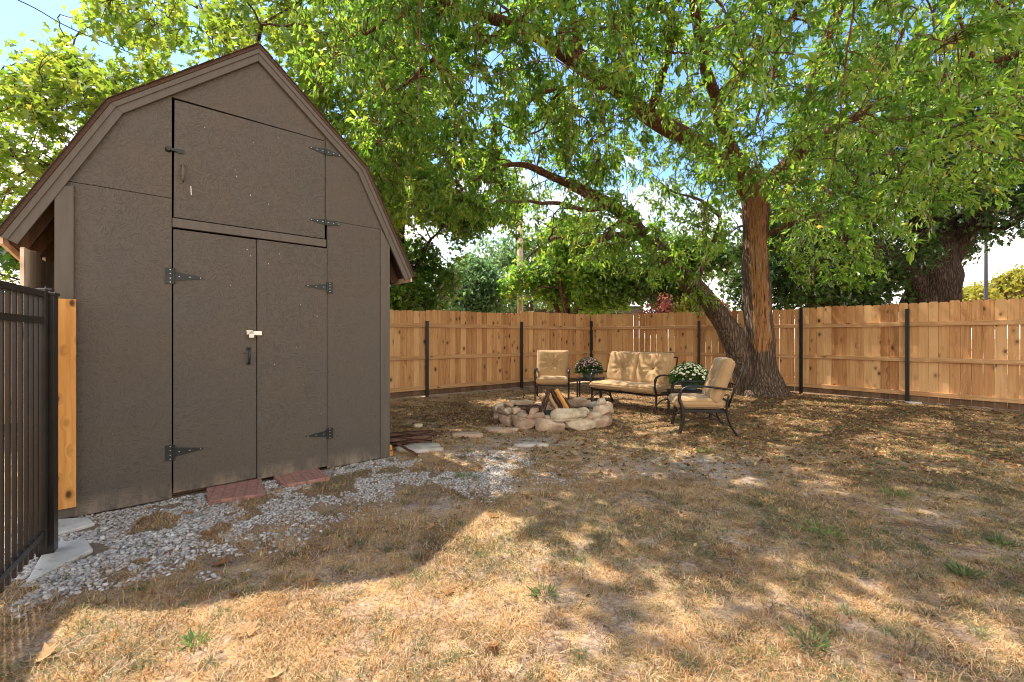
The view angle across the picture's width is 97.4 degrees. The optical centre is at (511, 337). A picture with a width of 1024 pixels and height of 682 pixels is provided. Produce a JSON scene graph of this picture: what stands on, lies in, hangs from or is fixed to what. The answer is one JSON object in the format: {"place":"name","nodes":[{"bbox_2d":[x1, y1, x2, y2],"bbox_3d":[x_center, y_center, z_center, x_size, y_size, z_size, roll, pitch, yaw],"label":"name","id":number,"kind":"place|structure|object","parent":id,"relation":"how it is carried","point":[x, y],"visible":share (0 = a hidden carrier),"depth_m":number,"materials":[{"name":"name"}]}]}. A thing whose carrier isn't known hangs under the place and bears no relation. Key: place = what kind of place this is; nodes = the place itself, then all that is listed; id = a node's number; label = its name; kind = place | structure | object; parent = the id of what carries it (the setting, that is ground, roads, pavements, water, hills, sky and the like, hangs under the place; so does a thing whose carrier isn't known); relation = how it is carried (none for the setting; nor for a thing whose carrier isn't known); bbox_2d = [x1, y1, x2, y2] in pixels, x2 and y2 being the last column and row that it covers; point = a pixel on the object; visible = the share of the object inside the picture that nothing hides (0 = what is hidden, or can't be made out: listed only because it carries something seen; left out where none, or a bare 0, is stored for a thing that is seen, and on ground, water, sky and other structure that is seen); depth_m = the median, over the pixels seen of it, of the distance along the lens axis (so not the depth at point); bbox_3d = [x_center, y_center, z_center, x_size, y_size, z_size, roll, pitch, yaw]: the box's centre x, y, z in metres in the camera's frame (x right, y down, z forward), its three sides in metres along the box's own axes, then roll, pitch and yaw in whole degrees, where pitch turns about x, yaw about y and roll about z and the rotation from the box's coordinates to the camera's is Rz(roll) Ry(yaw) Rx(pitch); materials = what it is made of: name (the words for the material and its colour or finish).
{"place":"outdoors","nodes":[
{"label":"outdoors","id":0,"kind":"place"},
{"bbox_2d":[1,449,609,618],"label":"gravel","id":1,"kind":"structure","parent":0,"point":[91,536],"depth_m":2.97,"materials":[{"name":"grey gravel"}]},
{"bbox_2d":[0,338,1023,681],"bbox_3d":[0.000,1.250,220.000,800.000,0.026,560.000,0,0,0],"label":"ground","id":2,"kind":"structure","parent":0,"point":[584,638],"depth_m":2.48,"materials":[{"name":"beige plant"}]},
{"bbox_2d":[0,205,19,293],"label":"garden shrub","id":3,"kind":"object","parent":2,"relation":"on","point":[8,260],"visible":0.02,"depth_m":6.39,"materials":[{"name":"green plant"}]},
{"bbox_2d":[20,247,53,291],"bbox_3d":[-3.475,0.299,3.276,0.063,1.821,0.850,0,0,-36],"label":"wooden fence","id":4,"kind":"object","parent":2,"relation":"on","point":[36,271],"visible":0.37,"depth_m":3.18,"materials":[{"name":"brown wood"}]},
{"bbox_2d":[23,642,60,663],"bbox_3d":[-1.818,1.230,1.748,0.112,0.036,0.135,-20,24,-38],"label":"fallen leaf","id":5,"kind":"object","parent":2,"relation":"on","point":[47,650],"visible":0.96,"depth_m":1.76,"materials":[{"name":"plant"}]},
{"bbox_2d":[42,286,54,291],"bbox_3d":[-3.000,0.460,2.900,0.062,1.580,0.062,0,0,-32],"label":"fence post","id":6,"kind":"object","parent":2,"relation":"on","point":[50,289],"visible":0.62,"depth_m":2.89,"materials":[{"name":"metal"}]},
{"bbox_2d":[26,539,92,583],"bbox_3d":[-2.526,1.245,2.549,0.221,0.030,0.544,0,0,-38],"label":"concrete pad","id":7,"kind":"object","parent":2,"relation":"on","point":[67,551],"visible":0.76,"depth_m":2.53,"materials":[{"name":"concrete"}]},
{"bbox_2d":[36,291,59,558],"bbox_3d":[-2.665,0.490,2.580,0.087,1.520,0.087,0,0,-32],"label":"gate post","id":8,"kind":"object","parent":7,"relation":"on","point":[52,422],"visible":0.41,"depth_m":2.56,"materials":[{"name":"metal"}]},
{"bbox_2d":[0,280,47,592],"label":"metal gate","id":9,"kind":"structure","parent":8,"relation":"attached to","point":[24,316],"depth_m":2.27,"materials":[{"name":"black metal"}]},
{"bbox_2d":[58,517,94,534],"bbox_3d":[-2.902,1.245,2.986,0.201,0.030,0.336,0,0,-41],"label":"concrete pad","id":10,"kind":"object","parent":2,"relation":"on","point":[68,525],"visible":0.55,"depth_m":2.96,"materials":[{"name":"concrete"}]},
{"bbox_2d":[173,621,215,651],"bbox_3d":[-1.285,1.216,1.835,0.163,0.064,0.141,0,0,0],"label":"weed","id":11,"kind":"object","parent":2,"relation":"on","point":[190,636],"visible":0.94,"depth_m":1.83,"materials":[{"name":"green plant"}]},
{"bbox_2d":[0,42,414,518],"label":"shed","id":12,"kind":"structure","parent":2,"relation":"on","point":[217,241],"depth_m":3.67,"materials":[{"name":"paint"}]},
{"bbox_2d":[58,299,75,509],"bbox_3d":[-3.022,0.450,3.057,0.088,1.420,0.024,0,0,-42],"label":"cedar board","id":13,"kind":"object","parent":12,"relation":"attached to","point":[66,403],"visible":0.91,"depth_m":3.05,"materials":[{"name":"orange wood"}]},
{"bbox_2d":[165,229,261,492],"bbox_3d":[-2.398,0.185,3.652,0.658,2.041,0.069,0,0,-42],"label":"door","id":14,"kind":"structure","parent":12,"relation":"in","point":[212,277],"depth_m":3.64,"materials":[{"name":"paint"}]},
{"bbox_2d":[165,100,340,238],"bbox_3d":[-2.144,-1.386,3.877,1.349,0.917,0.070,0,0,-42],"label":"loft door","id":15,"kind":"structure","parent":12,"relation":"in","point":[230,170],"depth_m":3.80,"materials":[{"name":"paint"}]},
{"bbox_2d":[257,239,332,478],"bbox_3d":[-1.944,0.190,4.071,0.641,2.055,0.041,0,0,-42],"label":"door","id":16,"kind":"structure","parent":12,"relation":"in","point":[293,287],"depth_m":4.04,"materials":[{"name":"paint"}]},
{"bbox_2d":[203,528,214,534],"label":"fallen leaf","id":17,"kind":"object","parent":2,"relation":"on","point":[210,531],"visible":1,"depth_m":2.85,"materials":[{"name":"plant"}]},
{"bbox_2d":[212,557,231,565],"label":"fallen leaf","id":18,"kind":"object","parent":2,"relation":"on","point":[219,562],"visible":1,"depth_m":2.48,"materials":[{"name":"plant"}]},
{"bbox_2d":[206,478,264,504],"bbox_3d":[-2.230,1.237,3.624,0.440,0.045,0.488,1,0,-27],"label":"paver","id":19,"kind":"object","parent":2,"relation":"on","point":[253,488],"visible":0.74,"depth_m":3.54,"materials":[{"name":"brick"}]},
{"bbox_2d":[228,589,243,596],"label":"fallen leaf","id":20,"kind":"object","parent":2,"relation":"on","point":[235,595],"visible":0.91,"depth_m":2.15,"materials":[{"name":"plant"}]},
{"bbox_2d":[0,0,477,290],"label":"sweetgum tree","id":21,"kind":"object","parent":2,"relation":"on","point":[35,94],"visible":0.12,"depth_m":7.45,"materials":[{"name":"green plant"}]},
{"bbox_2d":[234,617,260,636],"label":"fallen leaf","id":22,"kind":"object","parent":2,"relation":"on","point":[249,628],"visible":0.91,"depth_m":1.89,"materials":[{"name":"plant"}]},
{"bbox_2d":[260,664,284,681],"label":"fallen leaf","id":23,"kind":"object","parent":2,"relation":"on","point":[269,674],"visible":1,"depth_m":1.65,"materials":[{"name":"plant"}]},
{"bbox_2d":[4,294,592,431],"bbox_3d":[-2.372,0.299,8.960,11.766,1.903,0.103,0,0,-39],"label":"wooden fence","id":24,"kind":"object","parent":2,"relation":"on","point":[438,352],"visible":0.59,"depth_m":10.20,"materials":[{"name":"brown wood"}]},
{"bbox_2d":[273,468,329,487],"bbox_3d":[-1.855,1.238,3.956,0.386,0.045,0.382,-1,0,-37],"label":"paver","id":25,"kind":"object","parent":2,"relation":"on","point":[308,476],"visible":0.84,"depth_m":3.90,"materials":[{"name":"brick"}]},
{"bbox_2d":[302,574,318,582],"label":"fallen leaf","id":26,"kind":"object","parent":2,"relation":"on","point":[311,578],"visible":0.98,"depth_m":2.29,"materials":[{"name":"plant"}]},
{"bbox_2d":[397,442,418,456],"bbox_3d":[-1.089,1.174,4.705,0.276,0.032,0.034,25,8,18],"label":"stick","id":27,"kind":"object","parent":2,"relation":"on","point":[407,449],"visible":1,"depth_m":4.69,"materials":[{"name":"brown wood"}]},
{"bbox_2d":[390,434,432,445],"bbox_3d":[-1.165,1.187,5.198,0.497,0.125,0.120,-1,0,-13],"label":"bark log","id":28,"kind":"object","parent":2,"relation":"on","point":[409,439],"visible":0.75,"depth_m":5.15,"materials":[{"name":"brown wood"}]},
{"bbox_2d":[390,430,433,436],"bbox_3d":[-1.238,1.193,5.508,0.559,0.100,0.102,1,0,-19],"label":"bark log","id":29,"kind":"object","parent":2,"relation":"on","point":[403,433],"visible":0.56,"depth_m":5.49,"materials":[{"name":"brown wood"}]},
{"bbox_2d":[413,423,422,428],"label":"stone","id":30,"kind":"object","parent":2,"relation":"on","point":[418,425],"visible":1,"depth_m":5.80,"materials":[{"name":"stone"}]},
{"bbox_2d":[395,442,443,452],"bbox_3d":[-1.026,1.237,5.033,0.548,0.046,0.360,0,0,0],"label":"flagstone","id":31,"kind":"object","parent":2,"relation":"on","point":[422,447],"visible":0.85,"depth_m":4.96,"materials":[{"name":"grey stone"}]},
{"bbox_2d":[364,132,535,311],"bbox_3d":[-2.301,-2.427,13.225,6.068,7.357,4.510,0,0,0],"label":"maple tree","id":32,"kind":"object","parent":2,"relation":"on","point":[417,293],"visible":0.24,"depth_m":12.83,"materials":[{"name":"green plant"}]},
{"bbox_2d":[454,470,476,479],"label":"weed","id":33,"kind":"object","parent":2,"relation":"on","point":[460,473],"visible":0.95,"depth_m":4.02,"materials":[{"name":"green plant"}]},
{"bbox_2d":[451,431,482,437],"bbox_3d":[-0.567,1.237,5.716,0.405,0.046,0.232,0,0,0],"label":"flagstone","id":34,"kind":"object","parent":2,"relation":"on","point":[474,434],"visible":0.94,"depth_m":5.64,"materials":[{"name":"beige stone"}]},
{"bbox_2d":[436,248,512,313],"bbox_3d":[-1.891,-1.349,19.948,3.852,5.200,3.615,0,0,0],"label":"ornamental tree","id":35,"kind":"object","parent":2,"relation":"on","point":[480,284],"visible":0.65,"depth_m":19.00,"materials":[{"name":"green plant"}]},
{"bbox_2d":[486,639,500,652],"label":"fallen leaf","id":36,"kind":"object","parent":2,"relation":"on","point":[495,644],"visible":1,"depth_m":1.80,"materials":[{"name":"plant"}]},
{"bbox_2d":[493,412,499,420],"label":"fire pit stone","id":37,"kind":"object","parent":2,"relation":"on","point":[495,416],"visible":0.3,"depth_m":6.65,"materials":[{"name":"stone"}]},
{"bbox_2d":[492,401,504,412],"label":"fire pit stone","id":38,"kind":"object","parent":37,"relation":"on","point":[494,408],"visible":0.49,"depth_m":6.69,"materials":[{"name":"stone"}]},
{"bbox_2d":[485,426,518,432],"bbox_3d":[-0.141,1.237,6.019,0.462,0.046,0.232,0,0,0],"label":"flagstone","id":39,"kind":"object","parent":2,"relation":"on","point":[496,429],"visible":0.93,"depth_m":5.96,"materials":[{"name":"beige stone"}]},
{"bbox_2d":[498,414,513,425],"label":"fire pit stone","id":40,"kind":"object","parent":2,"relation":"on","point":[506,420],"visible":0.7,"depth_m":6.36,"materials":[{"name":"stone"}]},
{"bbox_2d":[497,405,505,413],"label":"fire pit stone","id":41,"kind":"object","parent":40,"relation":"on","point":[500,409],"visible":0.39,"depth_m":6.56,"materials":[{"name":"stone"}]},
{"bbox_2d":[502,407,512,415],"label":"fire pit stone","id":42,"kind":"object","parent":40,"relation":"on","point":[506,411],"visible":0.69,"depth_m":6.40,"materials":[{"name":"stone"}]},
{"bbox_2d":[503,401,513,407],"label":"fire pit stone","id":43,"kind":"object","parent":42,"relation":"on","point":[508,404],"visible":1,"depth_m":6.48,"materials":[{"name":"stone"}]},
{"bbox_2d":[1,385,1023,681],"bbox_3d":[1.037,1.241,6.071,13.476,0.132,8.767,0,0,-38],"label":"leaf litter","id":44,"kind":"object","parent":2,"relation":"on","point":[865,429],"visible":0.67,"depth_m":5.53,"materials":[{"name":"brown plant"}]},
{"bbox_2d":[517,220,522,313],"bbox_3d":[0.377,-2.850,21.200,0.300,8.201,0.300,0,0,0],"label":"utility pole","id":45,"kind":"object","parent":2,"relation":"on","point":[520,305],"depth_m":21.09,"materials":[{"name":"brown wood"}]},
{"bbox_2d":[18,0,437,162],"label":"power cable","id":46,"kind":"object","parent":45,"relation":"attached to","point":[76,30],"visible":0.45,"depth_m":8.06,"materials":[{"name":"rubber"}]},
{"bbox_2d":[512,415,534,428],"bbox_3d":[0.164,1.179,6.208,0.405,0.192,0.211,0,0,38],"label":"fire pit stone","id":47,"kind":"object","parent":2,"relation":"on","point":[525,423],"visible":0.79,"depth_m":6.11,"materials":[{"name":"stone"}]},
{"bbox_2d":[516,412,527,419],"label":"fire pit stone","id":48,"kind":"object","parent":47,"relation":"on","point":[520,415],"visible":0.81,"depth_m":6.15,"materials":[{"name":"stone"}]},
{"bbox_2d":[526,412,544,419],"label":"fire pit stone","id":49,"kind":"object","parent":47,"relation":"on","point":[536,415],"visible":0.76,"depth_m":6.09,"materials":[{"name":"stone"}]},
{"bbox_2d":[529,407,538,413],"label":"fire pit stone","id":50,"kind":"object","parent":49,"relation":"on","point":[533,410],"visible":1,"depth_m":6.11,"materials":[{"name":"stone"}]},
{"bbox_2d":[514,441,548,446],"bbox_3d":[0.218,1.237,5.165,0.401,0.046,0.173,0,0,0],"label":"flagstone","id":51,"kind":"object","parent":2,"relation":"on","point":[527,444],"visible":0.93,"depth_m":5.11,"materials":[{"name":"grey stone"}]},
{"bbox_2d":[464,225,599,312],"bbox_3d":[1.373,-2.799,27.011,8.747,8.098,6.727,0,0,0],"label":"shade tree","id":52,"kind":"object","parent":2,"relation":"on","point":[507,253],"visible":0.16,"depth_m":25.50,"materials":[{"name":"green plant"}]},
{"bbox_2d":[534,410,551,426],"bbox_3d":[0.666,1.219,6.782,1.314,0.081,1.084,0,0,0],"label":"ash bed","id":53,"kind":"object","parent":2,"relation":"on","point":[547,412],"visible":0.02,"depth_m":7.05,"materials":[{"name":"grey"}]},
{"bbox_2d":[518,404,540,413],"bbox_3d":[0.276,1.104,6.870,0.360,0.164,0.150,-4,-1,17],"label":"firewood log","id":54,"kind":"object","parent":53,"relation":"on","point":[526,408],"visible":0.51,"depth_m":6.82,"materials":[{"name":"brown wood"}]},
{"bbox_2d":[539,388,551,412],"bbox_3d":[0.489,0.990,6.729,0.087,0.454,0.089,0,-26,45],"label":"firewood log","id":55,"kind":"object","parent":53,"relation":"on","point":[545,400],"visible":0.79,"depth_m":6.71,"materials":[{"name":"brown wood"}]},
{"bbox_2d":[544,390,557,408],"bbox_3d":[0.621,0.989,6.702,0.081,0.487,0.076,0,-42,-39],"label":"firewood log","id":56,"kind":"object","parent":53,"relation":"on","point":[553,403],"visible":0.61,"depth_m":6.70,"materials":[{"name":"brown wood"}]},
{"bbox_2d":[551,388,562,407],"bbox_3d":[0.692,0.984,6.796,0.102,0.473,0.096,-31,-16,28],"label":"firewood log","id":57,"kind":"object","parent":53,"relation":"on","point":[556,399],"visible":0.61,"depth_m":6.78,"materials":[{"name":"brown wood"}]},
{"bbox_2d":[554,388,568,407],"bbox_3d":[0.780,0.982,6.719,0.068,0.474,0.075,-37,-16,23],"label":"firewood log","id":58,"kind":"object","parent":53,"relation":"on","point":[561,398],"visible":0.67,"depth_m":6.72,"materials":[{"name":"brown wood"}]},
{"bbox_2d":[527,581,558,600],"bbox_3d":[0.149,1.227,2.182,0.178,0.052,0.163,0,0,0],"label":"weed","id":59,"kind":"object","parent":2,"relation":"on","point":[535,591],"visible":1,"depth_m":2.19,"materials":[{"name":"green plant"}]},
{"bbox_2d":[533,403,552,409],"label":"fire pit stone","id":60,"kind":"object","parent":2,"relation":"on","point":[548,407],"visible":0.23,"depth_m":7.45,"materials":[{"name":"stone"}]},
{"bbox_2d":[535,418,565,431],"bbox_3d":[0.514,1.181,6.069,0.427,0.188,0.226,0,0,4],"label":"fire pit stone","id":61,"kind":"object","parent":2,"relation":"on","point":[542,424],"visible":0.86,"depth_m":5.98,"materials":[{"name":"stone"}]},
{"bbox_2d":[534,350,569,400],"bbox_3d":[0.824,0.764,9.183,0.711,0.989,0.864,0,0,7],"label":"patio chair","id":62,"kind":"object","parent":2,"relation":"on","point":[553,369],"visible":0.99,"depth_m":9.24,"materials":[{"name":"beige fabric"}]},
{"bbox_2d":[492,209,639,317],"bbox_3d":[2.461,-2.118,19.042,5.846,6.767,4.648,0,0,21],"label":"multi stem tree","id":63,"kind":"object","parent":2,"relation":"on","point":[556,282],"visible":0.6,"depth_m":18.41,"materials":[{"name":"green plant"}]},
{"bbox_2d":[564,418,596,430],"bbox_3d":[0.930,1.171,6.098,0.462,0.194,0.216,0,0,-25],"label":"fire pit stone","id":64,"kind":"object","parent":2,"relation":"on","point":[583,424],"visible":0.8,"depth_m":6.01,"materials":[{"name":"stone"}]},
{"bbox_2d":[550,408,587,421],"bbox_3d":[0.766,1.046,6.098,0.515,0.200,0.249,1,3,-5],"label":"fire pit stone","id":65,"kind":"object","parent":64,"relation":"on","point":[564,414],"visible":0.98,"depth_m":6.00,"materials":[{"name":"stone"}]},
{"bbox_2d":[584,411,594,418],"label":"fire pit stone","id":66,"kind":"object","parent":64,"relation":"on","point":[590,415],"visible":0.42,"depth_m":6.17,"materials":[{"name":"stone"}]},
{"bbox_2d":[576,377,602,397],"bbox_3d":[1.580,1.038,9.150,0.500,0.424,0.500,0,0,14],"label":"side table","id":67,"kind":"object","parent":2,"relation":"on","point":[579,379],"visible":0.72,"depth_m":9.01,"materials":[{"name":"brown metal"}]},
{"bbox_2d":[574,357,602,377],"bbox_3d":[1.555,0.606,9.096,0.612,0.438,0.622,0,0,0],"label":"flower pot","id":68,"kind":"object","parent":67,"relation":"on","point":[583,364],"visible":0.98,"depth_m":8.95,"materials":[{"name":"pink plant"}]},
{"bbox_2d":[591,414,612,427],"bbox_3d":[1.247,1.181,6.308,0.224,0.175,0.407,0,0,45],"label":"fire pit stone","id":69,"kind":"object","parent":2,"relation":"on","point":[604,420],"visible":0.63,"depth_m":6.22,"materials":[{"name":"stone"}]},
{"bbox_2d":[592,412,601,417],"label":"fire pit stone","id":70,"kind":"object","parent":69,"relation":"on","point":[596,414],"visible":0.61,"depth_m":6.22,"materials":[{"name":"stone"}]},
{"bbox_2d":[593,404,610,414],"bbox_3d":[1.291,1.053,6.432,0.260,0.187,0.288,-2,0,29],"label":"fire pit stone","id":71,"kind":"object","parent":69,"relation":"on","point":[603,409],"visible":0.78,"depth_m":6.37,"materials":[{"name":"stone"}]},
{"bbox_2d":[597,398,605,403],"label":"fire pit stone","id":72,"kind":"object","parent":71,"relation":"on","point":[601,400],"visible":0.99,"depth_m":6.50,"materials":[{"name":"stone"}]},
{"bbox_2d":[589,351,677,413],"bbox_3d":[2.144,0.764,8.002,0.864,0.989,1.351,0,0,-42],"label":"loveseat","id":73,"kind":"object","parent":2,"relation":"on","point":[641,373],"visible":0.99,"depth_m":7.90,"materials":[{"name":"beige fabric"}]},
{"bbox_2d":[635,291,674,334],"bbox_3d":[4.989,-0.191,15.734,1.403,2.885,1.278,0,0,32],"label":"red shrub","id":74,"kind":"object","parent":2,"relation":"on","point":[665,304],"visible":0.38,"depth_m":15.43,"materials":[{"name":"brown plant"}]},
{"bbox_2d":[287,0,1023,397],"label":"yard tree","id":75,"kind":"object","parent":2,"relation":"on","point":[619,80],"visible":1,"depth_m":6.17,"materials":[{"name":"green plant"}]},
{"bbox_2d":[584,222,741,311],"bbox_3d":[5.788,-1.646,17.357,6.517,5.794,3.567,0,0,0],"label":"shade tree","id":76,"kind":"object","parent":2,"relation":"on","point":[613,281],"visible":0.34,"depth_m":16.91,"materials":[{"name":"green plant"}]},
{"bbox_2d":[672,287,700,312],"bbox_3d":[6.492,-0.275,16.189,1.769,3.052,1.995,0,0,31],"label":"pale shrub","id":77,"kind":"object","parent":2,"relation":"on","point":[686,308],"visible":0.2,"depth_m":15.92,"materials":[{"name":"green plant"}]},
{"bbox_2d":[667,388,711,419],"bbox_3d":[2.760,1.038,7.020,0.500,0.424,0.500,0,0,-6],"label":"side table","id":78,"kind":"object","parent":2,"relation":"on","point":[677,390],"visible":0.45,"depth_m":7.01,"materials":[{"name":"brown metal"}]},
{"bbox_2d":[667,362,708,389],"bbox_3d":[2.795,0.600,7.103,0.646,0.449,0.652,0,0,0],"label":"flower pot","id":79,"kind":"object","parent":78,"relation":"on","point":[690,371],"visible":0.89,"depth_m":6.96,"materials":[{"name":"white plant"}]},
{"bbox_2d":[591,309,798,391],"bbox_3d":[4.327,0.300,11.305,4.973,1.900,0.103,0,0,32],"label":"wooden fence","id":80,"kind":"object","parent":2,"relation":"on","point":[683,337],"visible":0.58,"depth_m":11.36,"materials":[{"name":"brown wood"}]},
{"bbox_2d":[696,447,714,452],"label":"weed","id":81,"kind":"object","parent":2,"relation":"on","point":[709,450],"visible":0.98,"depth_m":4.88,"materials":[{"name":"green plant"}]},
{"bbox_2d":[668,357,744,435],"bbox_3d":[2.592,0.764,6.073,0.864,0.989,0.711,0,0,12],"label":"patio chair","id":82,"kind":"object","parent":2,"relation":"on","point":[709,400],"visible":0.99,"depth_m":5.80,"materials":[{"name":"beige fabric"}]},
{"bbox_2d":[692,298,732,312],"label":"red shrub","id":83,"kind":"object","parent":2,"relation":"on","point":[723,303],"visible":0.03,"depth_m":15.39,"materials":[{"name":"brown plant"}]},
{"bbox_2d":[783,621,834,655],"bbox_3d":[1.214,1.227,1.841,0.191,0.059,0.196,0,0,25],"label":"weed","id":84,"kind":"object","parent":2,"relation":"on","point":[824,637],"visible":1,"depth_m":1.86,"materials":[{"name":"green plant"}]},
{"bbox_2d":[708,210,923,318],"bbox_3d":[9.564,-1.443,14.398,6.132,5.388,3.582,0,0,-9],"label":"shade tree","id":85,"kind":"object","parent":2,"relation":"on","point":[786,291],"visible":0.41,"depth_m":13.59,"materials":[{"name":"green plant"}]},
{"bbox_2d":[794,518,845,539],"bbox_3d":[1.989,1.220,2.875,0.272,0.064,0.304,0,0,0],"label":"weed","id":86,"kind":"object","parent":2,"relation":"on","point":[821,532],"visible":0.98,"depth_m":2.87,"materials":[{"name":"green plant"}]},
{"bbox_2d":[727,11,1023,379],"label":"oak tree","id":87,"kind":"object","parent":2,"relation":"on","point":[939,276],"visible":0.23,"depth_m":13.27,"materials":[{"name":"green plant"}]},
{"bbox_2d":[879,485,913,498],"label":"weed","id":88,"kind":"object","parent":2,"relation":"on","point":[898,492],"visible":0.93,"depth_m":3.56,"materials":[{"name":"green plant"}]},
{"bbox_2d":[799,297,1023,410],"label":"wooden fence","id":89,"kind":"object","parent":2,"relation":"on","point":[886,351],"visible":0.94,"depth_m":8.47,"materials":[{"name":"brown wood"}]},
{"bbox_2d":[905,401,921,403],"bbox_3d":[7.599,1.240,8.529,0.306,0.041,0.220,0,0,0],"label":"concrete footing","id":90,"kind":"object","parent":2,"relation":"on","point":[911,402],"visible":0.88,"depth_m":8.44,"materials":[{"name":"concrete"}]},
{"bbox_2d":[940,558,990,580],"bbox_3d":[2.381,1.221,2.375,0.192,0.054,0.180,0,0,-26],"label":"weed","id":91,"kind":"object","parent":2,"relation":"on","point":[958,566],"visible":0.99,"depth_m":2.38,"materials":[{"name":"green plant"}]},
{"bbox_2d":[984,242,987,299],"bbox_3d":[31.337,-3.585,30.000,0.774,9.670,0.260,0,0,0],"label":"light pole","id":92,"kind":"object","parent":2,"relation":"on","point":[986,276],"visible":0.22,"depth_m":29.95,"materials":[{"name":"metal"}]},
{"bbox_2d":[962,264,1023,319],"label":"yellow tree","id":93,"kind":"object","parent":2,"relation":"on","point":[1009,285],"visible":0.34,"depth_m":34.19,"materials":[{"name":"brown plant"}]},
{"bbox_2d":[981,532,1019,546],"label":"weed","id":94,"kind":"object","parent":2,"relation":"on","point":[996,540],"visible":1,"depth_m":2.71,"materials":[{"name":"green plant"}]},
{"bbox_2d":[0,0,1023,338],"label":"sky","id":95,"kind":"structure","parent":0,"point":[16,16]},
{"bbox_2d":[503,306,641,350],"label":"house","id":96,"kind":"structure","parent":0,"point":[634,310],"depth_m":29.30,"materials":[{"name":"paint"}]},
{"bbox_2d":[588,401,595,408],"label":"fire pit stone","id":97,"kind":"object","parent":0,"point":[592,404],"visible":0.37,"depth_m":7.02,"materials":[{"name":"stone"}]},
{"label":"fire pit stone","id":98,"kind":"object","parent":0,"visible":0},
{"bbox_2d":[595,401,613,414],"bbox_3d":[1.365,1.046,6.700,0.293,0.199,0.492,0,0,8],"label":"fire pit stone","id":99,"kind":"object","parent":98,"relation":"on","point":[610,404],"visible":0.38,"depth_m":6.53,"materials":[{"name":"stone"}]},
{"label":"fire pit stone","id":100,"kind":"object","parent":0,"visible":0},
{"bbox_2d":[510,400,534,404],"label":"fire pit stone","id":101,"kind":"object","parent":100,"relation":"on","point":[522,402],"visible":0.73,"depth_m":7.35,"materials":[{"name":"stone"}]},
{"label":"fire pit stone","id":102,"kind":"object","parent":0,"visible":0},
{"bbox_2d":[567,397,590,407],"bbox_3d":[1.099,1.060,7.323,0.173,0.158,0.586,-1,1,-35],"label":"fire pit stone","id":103,"kind":"object","parent":102,"relation":"on","point":[579,402],"visible":0.88,"depth_m":7.25,"materials":[{"name":"stone"}]},
{"label":"fire pit stone","id":104,"kind":"object","parent":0,"visible":0},
{"bbox_2d":[511,407,520,413],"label":"fire pit stone","id":105,"kind":"object","parent":104,"relation":"on","point":[514,410],"visible":0.91,"depth_m":6.29,"materials":[{"name":"stone"}]}
]}

